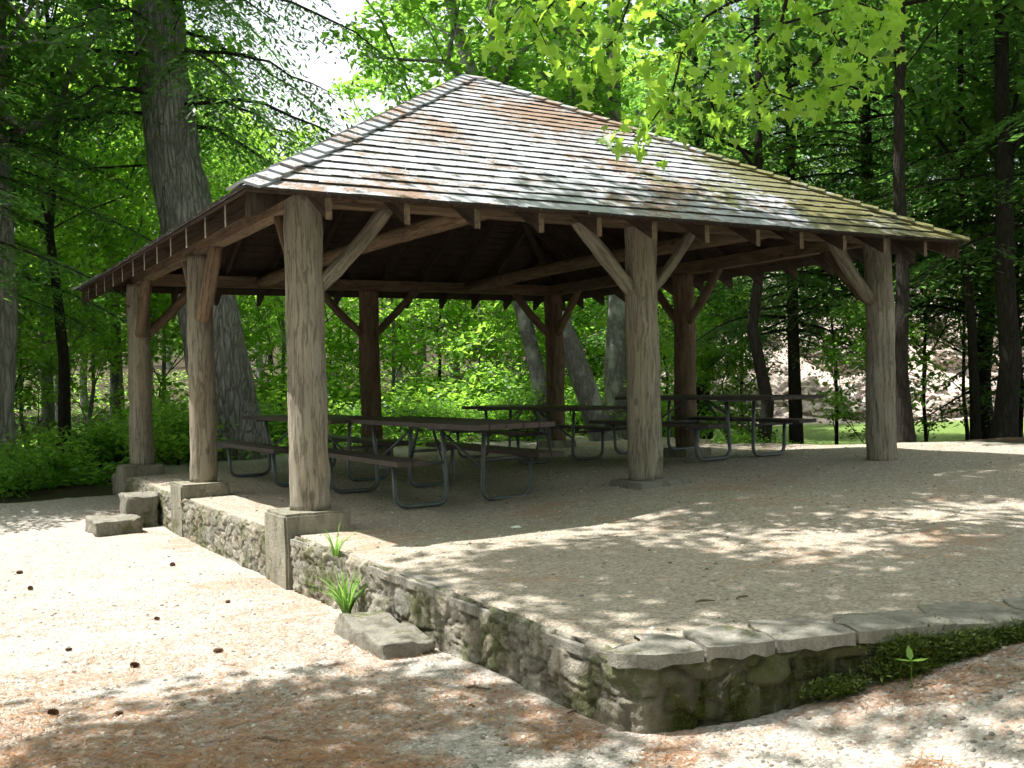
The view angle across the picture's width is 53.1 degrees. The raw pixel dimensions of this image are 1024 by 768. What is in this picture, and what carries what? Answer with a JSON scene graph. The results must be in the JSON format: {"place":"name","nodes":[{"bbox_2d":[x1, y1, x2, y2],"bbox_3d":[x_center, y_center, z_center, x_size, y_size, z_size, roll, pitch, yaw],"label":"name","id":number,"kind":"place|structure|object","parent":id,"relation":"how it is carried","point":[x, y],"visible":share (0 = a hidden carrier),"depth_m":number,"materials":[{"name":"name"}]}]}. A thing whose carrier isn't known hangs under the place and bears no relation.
{"place":"outdoors","nodes":[
{"label":"outdoors","id":0,"kind":"place"},
{"bbox_2d":[0,189,1023,767],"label":"ground","id":1,"kind":"structure","parent":0,"point":[38,519],"depth_m":5.15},
{"bbox_2d":[0,444,58,499],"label":"leafy shrub","id":2,"kind":"object","parent":1,"relation":"on","point":[10,470],"visible":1,"depth_m":13.82,"materials":[{"name":"green plant"}]},
{"bbox_2d":[0,427,82,482],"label":"leafy shrub","id":3,"kind":"object","parent":1,"relation":"on","point":[59,459],"visible":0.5,"depth_m":15.10,"materials":[{"name":"green plant"}]},
{"bbox_2d":[19,468,67,489],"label":"leafy shrub","id":4,"kind":"object","parent":1,"relation":"on","point":[50,479],"visible":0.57,"depth_m":14.78,"materials":[{"name":"green plant"}]},
{"bbox_2d":[14,213,75,426],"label":"young tree","id":5,"kind":"object","parent":1,"relation":"on","point":[23,336],"visible":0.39,"depth_m":18.28,"materials":[{"name":"green plant"}]},
{"bbox_2d":[0,85,105,339],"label":"hemlock tree","id":6,"kind":"object","parent":1,"relation":"on","point":[64,160],"visible":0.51,"depth_m":16.46,"materials":[{"name":"green plant"}]},
{"bbox_2d":[14,82,101,413],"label":"hemlock tree","id":7,"kind":"object","parent":1,"relation":"on","point":[33,398],"visible":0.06,"depth_m":20.96,"materials":[{"name":"green plant"}]},
{"bbox_2d":[18,426,106,482],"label":"leafy shrub","id":8,"kind":"object","parent":1,"relation":"on","point":[84,454],"visible":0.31,"depth_m":16.03,"materials":[{"name":"green plant"}]},
{"bbox_2d":[14,198,120,448],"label":"young tree","id":9,"kind":"object","parent":1,"relation":"on","point":[77,350],"visible":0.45,"depth_m":18.87,"materials":[{"name":"green plant"}]},
{"bbox_2d":[34,418,122,473],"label":"leafy shrub","id":10,"kind":"object","parent":1,"relation":"on","point":[76,433],"visible":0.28,"depth_m":17.51,"materials":[{"name":"green plant"}]},
{"bbox_2d":[0,0,166,348],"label":"hemlock tree","id":11,"kind":"object","parent":1,"relation":"on","point":[36,252],"visible":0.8,"depth_m":15.48,"materials":[{"name":"green plant"}]},
{"bbox_2d":[13,135,180,429],"bbox_3d":[-9.121,-1.809,22.019,3.835,6.946,4.388,-1,0,26],"label":"young tree","id":12,"kind":"object","parent":1,"relation":"on","point":[108,357],"visible":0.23,"depth_m":21.76,"materials":[{"name":"green plant"}]},
{"bbox_2d":[71,430,125,465],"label":"leafy shrub","id":13,"kind":"object","parent":1,"relation":"on","point":[104,446],"visible":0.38,"depth_m":17.66,"materials":[{"name":"green plant"}]},
{"bbox_2d":[71,404,128,455],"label":"leafy shrub","id":14,"kind":"object","parent":1,"relation":"on","point":[89,423],"visible":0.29,"depth_m":18.02,"materials":[{"name":"green plant"}]},
{"bbox_2d":[0,0,203,487],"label":"tall tree","id":15,"kind":"object","parent":1,"relation":"on","point":[8,332],"visible":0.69,"depth_m":15.48,"materials":[{"name":"green plant"}]},
{"bbox_2d":[5,0,209,434],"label":"broadleaf tree","id":16,"kind":"object","parent":1,"relation":"on","point":[146,220],"visible":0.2,"depth_m":20.43,"materials":[{"name":"green plant"}]},
{"bbox_2d":[90,421,128,458],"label":"leafy shrub","id":17,"kind":"object","parent":1,"relation":"on","point":[106,436],"visible":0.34,"depth_m":17.58,"materials":[{"name":"green plant"}]},
{"bbox_2d":[85,514,142,536],"bbox_3d":[-4.287,1.539,11.023,0.506,0.253,0.656,-2,0,-34],"label":"stone step","id":18,"kind":"object","parent":1,"relation":"on","point":[99,525],"visible":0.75,"depth_m":10.83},
{"bbox_2d":[8,5,221,417],"bbox_3d":[-10.197,-4.078,25.962,6.543,11.335,6.104,-1,0,-3],"label":"broadleaf tree","id":19,"kind":"object","parent":1,"relation":"on","point":[122,381],"depth_m":25.96,"materials":[{"name":"green plant"}]},
{"bbox_2d":[0,0,266,473],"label":"tall tree","id":20,"kind":"object","parent":1,"relation":"on","point":[64,402],"visible":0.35,"depth_m":17.45,"materials":[{"name":"green plant"}]},
{"bbox_2d":[8,0,259,423],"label":"broadleaf tree","id":21,"kind":"object","parent":1,"relation":"on","point":[116,379],"visible":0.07,"depth_m":22.43,"materials":[{"name":"green plant"}]},
{"bbox_2d":[118,491,158,526],"bbox_3d":[-4.178,1.427,11.501,0.394,0.422,0.517,-2,0,-29],"label":"stone step","id":22,"kind":"object","parent":1,"relation":"on","point":[144,505],"visible":0.72,"depth_m":11.33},
{"bbox_2d":[98,393,189,453],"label":"leafy shrub","id":23,"kind":"object","parent":1,"relation":"on","point":[125,427],"visible":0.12,"depth_m":16.70,"materials":[{"name":"green plant"}]},
{"bbox_2d":[33,124,274,408],"bbox_3d":[-8.179,-2.407,23.853,5.185,8.199,4.532,-1,0,9],"label":"young tree","id":24,"kind":"object","parent":1,"relation":"on","point":[163,392],"visible":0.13,"depth_m":23.32,"materials":[{"name":"green plant"}]},
{"bbox_2d":[153,389,188,426],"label":"leafy shrub","id":25,"kind":"object","parent":1,"relation":"on","point":[180,402],"visible":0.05,"depth_m":19.65,"materials":[{"name":"green plant"}]},
{"bbox_2d":[112,403,238,464],"bbox_3d":[-5.147,0.836,15.620,1.682,1.091,1.644,-1,0,44],"label":"leafy shrub","id":26,"kind":"object","parent":1,"relation":"on","point":[162,439],"visible":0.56,"depth_m":15.44,"materials":[{"name":"green plant"}]},
{"bbox_2d":[153,407,234,462],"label":"leafy shrub","id":27,"kind":"object","parent":1,"relation":"on","point":[179,424],"visible":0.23,"depth_m":15.94,"materials":[{"name":"green plant"}]},
{"bbox_2d":[116,70,290,348],"bbox_3d":[-8.721,-4.057,30.108,6.104,10.994,6.543,-1,0,44],"label":"broadleaf tree","id":28,"kind":"object","parent":1,"relation":"on","point":[263,144],"visible":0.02,"depth_m":29.76,"materials":[{"name":"green plant"}]},
{"bbox_2d":[0,0,425,460],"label":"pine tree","id":29,"kind":"object","parent":1,"relation":"on","point":[178,180],"visible":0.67,"depth_m":16.63,"materials":[{"name":"green plant"}]},
{"bbox_2d":[257,390,287,442],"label":"leafy shrub","id":30,"kind":"object","parent":1,"relation":"on","point":[271,412],"visible":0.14,"depth_m":19.53,"materials":[{"name":"green plant"}]},
{"bbox_2d":[210,113,358,412],"bbox_3d":[-5.473,-2.298,23.904,4.184,7.805,4.786,-2,0,-29],"label":"young tree","id":31,"kind":"object","parent":1,"relation":"on","point":[277,302],"visible":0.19,"depth_m":23.24,"materials":[{"name":"green plant"}]},
{"bbox_2d":[252,350,355,434],"bbox_3d":[-4.977,0.371,22.404,3.175,2.237,3.249,-1,0,20],"label":"leafy shrub","id":32,"kind":"object","parent":1,"relation":"on","point":[270,396],"visible":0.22,"depth_m":22.38,"materials":[{"name":"green plant"}]},
{"bbox_2d":[4,363,617,490],"bbox_3d":[-5.890,-0.787,45.683,36.389,4.633,52.673,-2,0,-31],"label":"ground cover","id":33,"kind":"object","parent":1,"relation":"on","point":[88,477],"visible":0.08,"depth_m":17.97,"materials":[{"name":"green plant"}]},
{"bbox_2d":[269,394,353,435],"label":"leafy shrub","id":34,"kind":"object","parent":1,"relation":"on","point":[332,427],"visible":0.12,"depth_m":20.43,"materials":[{"name":"green plant"}]},
{"bbox_2d":[241,296,411,394],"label":"young tree","id":35,"kind":"object","parent":1,"relation":"on","point":[269,322],"visible":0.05,"depth_m":26.46,"materials":[{"name":"green plant"}]},
{"bbox_2d":[305,561,369,613],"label":"grass tuft","id":36,"kind":"object","parent":1,"relation":"on","point":[343,601],"visible":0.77,"depth_m":6.43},
{"bbox_2d":[326,363,382,433],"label":"leafy shrub","id":37,"kind":"object","parent":1,"relation":"on","point":[348,389],"visible":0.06,"depth_m":23.39,"materials":[{"name":"green plant"}]},
{"bbox_2d":[330,399,403,437],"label":"leafy shrub","id":38,"kind":"object","parent":1,"relation":"on","point":[356,413],"visible":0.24,"depth_m":20.39,"materials":[{"name":"green plant"}]},
{"bbox_2d":[327,363,412,430],"bbox_3d":[-3.551,0.460,23.513,2.919,1.907,2.986,-1,0,22],"label":"leafy shrub","id":39,"kind":"object","parent":1,"relation":"on","point":[352,392],"visible":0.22,"depth_m":23.06,"materials":[{"name":"green plant"}]},
{"bbox_2d":[334,609,435,659],"bbox_3d":[-0.739,1.459,5.771,0.312,0.232,0.903,-2,0,-27],"label":"stone step","id":40,"kind":"object","parent":1,"relation":"on","point":[380,634],"visible":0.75,"depth_m":5.59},
{"bbox_2d":[324,297,467,415],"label":"young tree","id":41,"kind":"object","parent":1,"relation":"on","point":[395,349],"visible":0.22,"depth_m":24.81,"materials":[{"name":"green plant"}]},
{"bbox_2d":[346,373,457,434],"bbox_3d":[-2.408,0.541,23.398,2.626,1.623,2.566,-1,0,-2],"label":"leafy shrub","id":42,"kind":"object","parent":1,"relation":"on","point":[412,382],"visible":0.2,"depth_m":23.19,"materials":[{"name":"green plant"}]},
{"bbox_2d":[379,298,461,387],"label":"broadleaf tree","id":43,"kind":"object","parent":1,"relation":"on","point":[415,334],"visible":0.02,"depth_m":35.89,"materials":[{"name":"green plant"}]},
{"bbox_2d":[382,389,461,442],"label":"leafy shrub","id":44,"kind":"object","parent":1,"relation":"on","point":[413,410],"visible":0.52,"depth_m":19.19,"materials":[{"name":"green plant"}]},
{"bbox_2d":[388,368,477,401],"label":"leafy shrub","id":45,"kind":"object","parent":1,"relation":"on","point":[437,379],"visible":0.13,"depth_m":24.36,"materials":[{"name":"green plant"}]},
{"bbox_2d":[328,0,544,390],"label":"broadleaf tree","id":46,"kind":"object","parent":1,"relation":"on","point":[348,89],"visible":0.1,"depth_m":29.75,"materials":[{"name":"green plant"}]},
{"bbox_2d":[351,298,529,392],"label":"young tree","id":47,"kind":"object","parent":1,"relation":"on","point":[417,365],"visible":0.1,"depth_m":27.20,"materials":[{"name":"green plant"}]},
{"bbox_2d":[406,391,484,440],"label":"leafy shrub","id":48,"kind":"object","parent":1,"relation":"on","point":[455,407],"visible":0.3,"depth_m":20.26,"materials":[{"name":"green plant"}]},
{"bbox_2d":[397,357,528,433],"bbox_3d":[-0.831,0.379,22.820,2.843,1.940,2.778,-1,0,24],"label":"leafy shrub","id":49,"kind":"object","parent":1,"relation":"on","point":[471,393],"visible":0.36,"depth_m":22.45,"materials":[{"name":"green plant"}]},
{"bbox_2d":[382,298,544,412],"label":"young tree","id":50,"kind":"object","parent":1,"relation":"on","point":[488,325],"visible":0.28,"depth_m":23.96,"materials":[{"name":"green plant"}]},
{"bbox_2d":[320,0,619,440],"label":"tall tree","id":51,"kind":"object","parent":1,"relation":"on","point":[584,384],"visible":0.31,"depth_m":18.77,"materials":[{"name":"green plant"}]},
{"bbox_2d":[454,402,517,441],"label":"leafy shrub","id":52,"kind":"object","parent":1,"relation":"on","point":[481,416],"visible":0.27,"depth_m":19.67,"materials":[{"name":"green plant"}]},
{"bbox_2d":[350,0,657,439],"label":"tall tree","id":53,"kind":"object","parent":1,"relation":"on","point":[535,365],"visible":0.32,"depth_m":19.21,"materials":[{"name":"green plant"}]},
{"bbox_2d":[0,531,1023,767],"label":"pine needles","id":54,"kind":"object","parent":1,"relation":"on","point":[184,764],"visible":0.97,"depth_m":4.28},
{"bbox_2d":[0,534,1023,767],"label":"pebbles","id":55,"kind":"object","parent":1,"relation":"on","point":[982,762],"visible":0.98,"depth_m":4.14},
{"bbox_2d":[466,355,573,430],"bbox_3d":[0.266,0.346,22.723,2.633,2.000,2.575,-1,0,38],"label":"leafy shrub","id":56,"kind":"object","parent":1,"relation":"on","point":[521,378],"visible":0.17,"depth_m":22.56,"materials":[{"name":"green plant"}]},
{"bbox_2d":[438,299,605,388],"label":"young tree","id":57,"kind":"object","parent":1,"relation":"on","point":[541,309],"visible":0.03,"depth_m":27.11,"materials":[{"name":"green plant"}]},
{"bbox_2d":[463,373,581,440],"bbox_3d":[0.252,0.538,19.684,1.982,1.512,2.027,-1,0,25],"label":"leafy shrub","id":58,"kind":"object","parent":1,"relation":"on","point":[526,399],"visible":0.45,"depth_m":19.38,"materials":[{"name":"green plant"}]},
{"bbox_2d":[480,300,606,393],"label":"young tree","id":59,"kind":"object","parent":1,"relation":"on","point":[578,321],"visible":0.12,"depth_m":24.16,"materials":[{"name":"green plant"}]},
{"bbox_2d":[432,1,666,371],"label":"broadleaf tree","id":60,"kind":"object","parent":1,"relation":"on","point":[601,22],"visible":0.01,"depth_m":31.86,"materials":[{"name":"green plant"}]},
{"bbox_2d":[111,472,1023,733],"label":"stone wall","id":61,"kind":"structure","parent":1,"relation":"on","point":[652,683],"depth_m":4.41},
{"bbox_2d":[798,614,1023,700],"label":"moss","id":62,"kind":"object","parent":61,"relation":"on","point":[963,644],"visible":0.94,"depth_m":4.35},
{"bbox_2d":[131,437,1023,647],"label":"gravel terrace","id":63,"kind":"structure","parent":1,"relation":"on","point":[618,606],"depth_m":7.27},
{"bbox_2d":[217,414,413,486],"bbox_3d":[-2.338,0.763,12.154,1.669,0.755,3.000,-2,0,-32],"label":"picnic table","id":64,"kind":"object","parent":63,"relation":"on","point":[268,450],"visible":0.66,"depth_m":11.99,"materials":[{"name":"brown wood"}]},
{"bbox_2d":[328,416,564,508],"bbox_3d":[-0.709,0.725,9.864,1.669,0.755,3.000,-2,0,-30],"label":"picnic table","id":65,"kind":"object","parent":63,"relation":"on","point":[432,424],"visible":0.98,"depth_m":9.56,"materials":[{"name":"brown wood"}]},
{"bbox_2d":[71,74,969,589],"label":"picnic pavilion","id":66,"kind":"structure","parent":63,"relation":"on","point":[475,190],"depth_m":10.63,"materials":[{"name":"brown wood"}]},
{"bbox_2d":[437,405,626,464],"bbox_3d":[0.380,0.687,14.381,1.669,0.755,3.000,-2,0,-32],"label":"picnic table","id":67,"kind":"object","parent":63,"relation":"on","point":[519,432],"visible":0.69,"depth_m":14.05,"materials":[{"name":"brown wood"}]},
{"bbox_2d":[144,439,1023,641],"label":"pebbles","id":68,"kind":"object","parent":63,"relation":"on","point":[765,556],"visible":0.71,"depth_m":8.26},
{"bbox_2d":[164,439,1018,610],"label":"pine needles","id":69,"kind":"object","parent":63,"relation":"on","point":[744,537],"visible":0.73,"depth_m":8.24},
{"bbox_2d":[588,395,823,460],"bbox_3d":[2.481,0.522,12.780,1.669,0.755,3.000,-2,0,-29],"label":"picnic table","id":70,"kind":"object","parent":63,"relation":"on","point":[697,426],"visible":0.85,"depth_m":12.44,"materials":[{"name":"brown wood"}]},
{"bbox_2d":[564,387,604,433],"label":"leafy shrub","id":71,"kind":"object","parent":1,"relation":"on","point":[573,401],"visible":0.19,"depth_m":21.26,"materials":[{"name":"green plant"}]},
{"bbox_2d":[535,295,671,387],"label":"young tree","id":72,"kind":"object","parent":1,"relation":"on","point":[591,332],"visible":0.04,"depth_m":28.40,"materials":[{"name":"green plant"}]},
{"bbox_2d":[534,45,689,391],"bbox_3d":[3.071,-5.715,35.850,7.900,13.194,8.468,-2,0,-34],"label":"broadleaf tree","id":73,"kind":"object","parent":1,"relation":"on","point":[640,109],"visible":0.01,"depth_m":35.35,"materials":[{"name":"green plant"}]},
{"bbox_2d":[500,0,724,439],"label":"tall tree","id":74,"kind":"object","parent":1,"relation":"on","point":[615,371],"visible":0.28,"depth_m":19.98,"materials":[{"name":"green plant"}]},
{"bbox_2d":[565,288,695,370],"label":"young tree","id":75,"kind":"object","parent":1,"relation":"on","point":[603,350],"visible":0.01,"depth_m":26.25,"materials":[{"name":"green plant"}]},
{"bbox_2d":[566,277,745,436],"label":"young tree","id":76,"kind":"object","parent":1,"relation":"on","point":[664,380],"visible":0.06,"depth_m":23.86,"materials":[{"name":"green plant"}]},
{"bbox_2d":[550,31,765,338],"bbox_3d":[4.193,-4.905,31.923,8.083,12.494,7.541,-1,0,30],"label":"broadleaf tree","id":77,"kind":"object","parent":1,"relation":"on","point":[637,113],"visible":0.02,"depth_m":30.99,"materials":[{"name":"green plant"}]},
{"bbox_2d":[623,303,755,438],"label":"young tree","id":78,"kind":"object","parent":1,"relation":"on","point":[668,347],"visible":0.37,"depth_m":19.44,"materials":[{"name":"green plant"}]},
{"bbox_2d":[460,0,920,170],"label":"maple tree","id":79,"kind":"object","parent":1,"relation":"on","point":[894,21],"visible":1,"depth_m":7.05,"materials":[{"name":"green plant"}]},
{"bbox_2d":[536,0,865,439],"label":"hemlock tree","id":80,"kind":"object","parent":1,"relation":"on","point":[698,390],"visible":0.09,"depth_m":23.71,"materials":[{"name":"green plant"}]},
{"bbox_2d":[634,0,794,137],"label":"broadleaf tree","id":81,"kind":"object","parent":1,"relation":"on","point":[741,5],"visible":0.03,"depth_m":61.72,"materials":[{"name":"green plant"}]},
{"bbox_2d":[662,301,781,439],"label":"young tree","id":82,"kind":"object","parent":1,"relation":"on","point":[742,406],"visible":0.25,"depth_m":20.31,"materials":[{"name":"green plant"}]},
{"bbox_2d":[705,424,768,443],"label":"leafy shrub","id":83,"kind":"object","parent":1,"relation":"on","point":[738,439],"visible":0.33,"depth_m":17.07,"materials":[{"name":"green plant"}]},
{"bbox_2d":[658,266,835,437],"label":"young tree","id":84,"kind":"object","parent":1,"relation":"on","point":[665,292],"visible":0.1,"depth_m":21.67,"materials":[{"name":"green plant"}]},
{"bbox_2d":[582,0,948,442],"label":"tall tree","id":85,"kind":"object","parent":1,"relation":"on","point":[755,156],"visible":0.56,"depth_m":17.54,"materials":[{"name":"green plant"}]},
{"bbox_2d":[755,372,787,406],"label":"boulder","id":86,"kind":"object","parent":1,"relation":"on","point":[778,384],"visible":0.2,"depth_m":42.25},
{"bbox_2d":[783,376,828,402],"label":"boulder","id":87,"kind":"object","parent":1,"relation":"on","point":[808,385],"visible":0.23,"depth_m":41.63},
{"bbox_2d":[785,392,833,417],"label":"boulder","id":88,"kind":"object","parent":1,"relation":"on","point":[806,407],"visible":0.27,"depth_m":40.83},
{"bbox_2d":[664,0,956,443],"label":"hemlock tree","id":89,"kind":"object","parent":1,"relation":"on","point":[793,332],"visible":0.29,"depth_m":19.31,"materials":[{"name":"green plant"}]},
{"bbox_2d":[806,384,859,415],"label":"boulder","id":90,"kind":"object","parent":1,"relation":"on","point":[817,406],"visible":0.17,"depth_m":40.88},
{"bbox_2d":[664,0,1023,443],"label":"hemlock tree","id":91,"kind":"object","parent":1,"relation":"on","point":[867,117],"visible":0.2,"depth_m":20.30,"materials":[{"name":"green plant"}]},
{"bbox_2d":[664,1,1023,339],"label":"hemlock tree","id":92,"kind":"object","parent":1,"relation":"on","point":[856,132],"visible":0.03,"depth_m":26.85,"materials":[{"name":"green plant"}]},
{"bbox_2d":[742,138,951,444],"bbox_3d":[7.472,-1.679,23.163,4.734,7.627,3.950,-1,0,0],"label":"young tree","id":93,"kind":"object","parent":1,"relation":"on","point":[836,426],"visible":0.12,"depth_m":22.97,"materials":[{"name":"green plant"}]},
{"bbox_2d":[749,0,1002,442],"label":"tall tree","id":94,"kind":"object","parent":1,"relation":"on","point":[905,427],"visible":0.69,"depth_m":14.85,"materials":[{"name":"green plant"}]},
{"bbox_2d":[804,299,948,443],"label":"young tree","id":95,"kind":"object","parent":1,"relation":"on","point":[843,406],"visible":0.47,"depth_m":17.05,"materials":[{"name":"green plant"}]},
{"bbox_2d":[798,0,1023,315],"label":"hemlock tree","id":96,"kind":"object","parent":1,"relation":"on","point":[992,191],"visible":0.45,"depth_m":16.95,"materials":[{"name":"green plant"}]},
{"bbox_2d":[800,2,1023,348],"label":"hemlock tree","id":97,"kind":"object","parent":1,"relation":"on","point":[891,103],"visible":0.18,"depth_m":19.31,"materials":[{"name":"green plant"}]},
{"bbox_2d":[800,1,1023,438],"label":"hemlock tree","id":98,"kind":"object","parent":1,"relation":"on","point":[983,378],"visible":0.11,"depth_m":22.33,"materials":[{"name":"green plant"}]},
{"bbox_2d":[806,146,1023,441],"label":"young tree","id":99,"kind":"object","parent":1,"relation":"on","point":[924,343],"visible":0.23,"depth_m":20.92,"materials":[{"name":"green plant"}]},
{"bbox_2d":[815,0,1023,439],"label":"tall tree","id":100,"kind":"object","parent":1,"relation":"on","point":[975,404],"visible":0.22,"depth_m":17.76,"materials":[{"name":"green plant"}]},
{"bbox_2d":[931,346,967,369],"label":"boulder","id":101,"kind":"object","parent":1,"relation":"on","point":[939,360],"visible":0.38,"depth_m":44.56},
{"bbox_2d":[882,0,1023,438],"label":"tall tree","id":102,"kind":"object","parent":1,"relation":"on","point":[1005,420],"visible":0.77,"depth_m":16.09,"materials":[{"name":"green plant"}]},
{"bbox_2d":[892,97,1023,436],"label":"young tree","id":103,"kind":"object","parent":1,"relation":"on","point":[1021,408],"visible":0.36,"depth_m":18.91,"materials":[{"name":"green plant"}]},
{"bbox_2d":[895,142,1023,439],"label":"young tree","id":104,"kind":"object","parent":1,"relation":"on","point":[962,389],"visible":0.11,"depth_m":24.02,"materials":[{"name":"green plant"}]},
{"bbox_2d":[914,4,1023,440],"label":"hemlock tree","id":105,"kind":"object","parent":1,"relation":"on","point":[990,353],"visible":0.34,"depth_m":19.11,"materials":[{"name":"green plant"}]},
{"bbox_2d":[6,0,1018,230],"label":"sky","id":106,"kind":"structure","parent":0,"point":[320,73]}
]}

